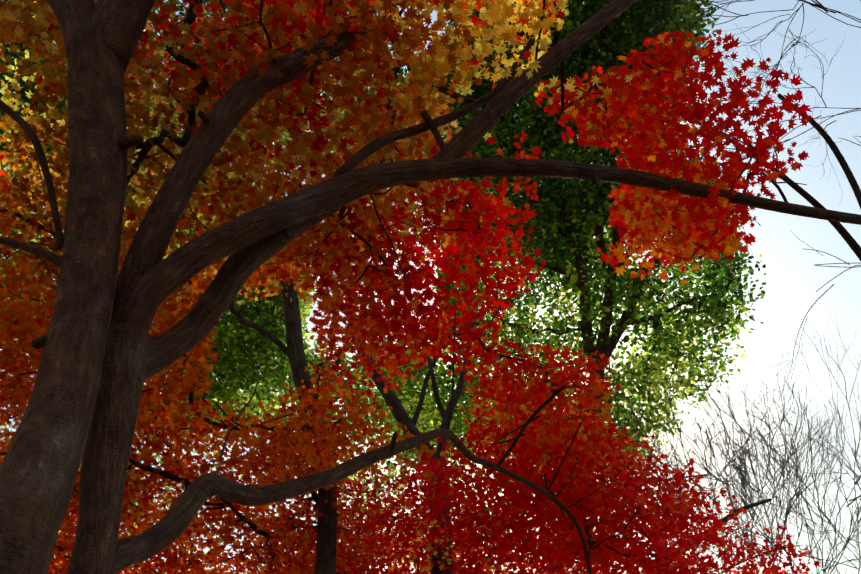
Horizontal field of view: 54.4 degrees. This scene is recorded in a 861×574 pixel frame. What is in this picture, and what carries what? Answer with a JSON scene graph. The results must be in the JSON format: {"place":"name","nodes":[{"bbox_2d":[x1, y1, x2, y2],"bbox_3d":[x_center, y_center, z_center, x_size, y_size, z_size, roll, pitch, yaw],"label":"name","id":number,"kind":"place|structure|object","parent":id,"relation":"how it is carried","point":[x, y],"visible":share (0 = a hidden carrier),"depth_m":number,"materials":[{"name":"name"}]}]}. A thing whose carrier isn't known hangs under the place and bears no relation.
{"place":"outdoors","nodes":[
{"label":"outdoors","id":0,"kind":"place"},
{"bbox_2d":[0,0,860,573],"label":"sky","id":1,"kind":"structure","parent":0,"point":[792,278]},
{"label":"ground","id":2,"kind":"structure","parent":0,"visible":0},
{"bbox_2d":[0,23,458,573],"bbox_3d":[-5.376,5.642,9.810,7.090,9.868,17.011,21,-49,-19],"label":"maple tree","id":3,"kind":"object","parent":2,"relation":"on","point":[300,453],"visible":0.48,"depth_m":8.12,"materials":[{"name":"orange plant"}]},
{"bbox_2d":[59,301,640,573],"bbox_3d":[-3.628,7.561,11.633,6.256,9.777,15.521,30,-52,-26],"label":"maple tree","id":4,"kind":"object","parent":2,"relation":"on","point":[439,562],"visible":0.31,"depth_m":9.93,"materials":[{"name":"red plant"}]},
{"bbox_2d":[0,0,766,573],"bbox_3d":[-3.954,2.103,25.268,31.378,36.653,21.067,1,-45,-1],"label":"evergreen tree","id":5,"kind":"object","parent":2,"relation":"on","point":[572,218],"visible":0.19,"depth_m":25.27,"materials":[{"name":"green plant"}]},
{"bbox_2d":[0,0,860,573],"bbox_3d":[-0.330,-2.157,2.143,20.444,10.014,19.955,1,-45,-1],"label":"maple tree","id":6,"kind":"object","parent":2,"relation":"on","point":[104,356],"visible":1,"depth_m":5.26,"materials":[{"name":"red plant"}]},
{"bbox_2d":[310,443,813,573],"bbox_3d":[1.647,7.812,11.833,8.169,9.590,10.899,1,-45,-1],"label":"maple tree","id":7,"kind":"object","parent":2,"relation":"on","point":[723,523],"visible":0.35,"depth_m":10.69,"materials":[{"name":"red plant"}]},
{"bbox_2d":[378,371,844,573],"bbox_3d":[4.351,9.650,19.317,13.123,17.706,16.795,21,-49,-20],"label":"bare tree","id":8,"kind":"object","parent":2,"relation":"on","point":[771,446],"visible":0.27,"depth_m":16.97,"materials":[{"name":"brown plant"}]},
{"bbox_2d":[484,346,860,573],"bbox_3d":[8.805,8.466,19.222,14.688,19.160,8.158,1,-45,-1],"label":"bare tree","id":9,"kind":"object","parent":2,"relation":"on","point":[727,453],"visible":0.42,"depth_m":22.18,"materials":[{"name":"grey plant"}]},
{"bbox_2d":[539,319,860,573],"bbox_3d":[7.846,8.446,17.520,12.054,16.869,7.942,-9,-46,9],"label":"bare tree","id":10,"kind":"object","parent":2,"relation":"on","point":[789,508],"visible":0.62,"depth_m":20.10,"materials":[{"name":"grey plant"}]},
{"bbox_2d":[597,71,860,278],"bbox_3d":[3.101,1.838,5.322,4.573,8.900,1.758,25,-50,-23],"label":"maple tree","id":11,"kind":"object","parent":2,"relation":"on","point":[849,239],"visible":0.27,"depth_m":7.00,"materials":[{"name":"orange plant"}]},
{"bbox_2d":[627,351,860,573],"bbox_3d":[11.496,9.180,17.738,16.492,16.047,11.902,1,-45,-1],"label":"bare tree","id":12,"kind":"object","parent":2,"relation":"on","point":[748,482],"visible":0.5,"depth_m":20.39,"materials":[{"name":"grey plant"}]},
{"bbox_2d":[633,0,860,427],"bbox_3d":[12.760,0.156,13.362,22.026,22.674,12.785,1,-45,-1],"label":"bare tree","id":13,"kind":"object","parent":2,"relation":"on","point":[819,5],"visible":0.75,"depth_m":14.76,"materials":[{"name":"brown plant"}]}
]}

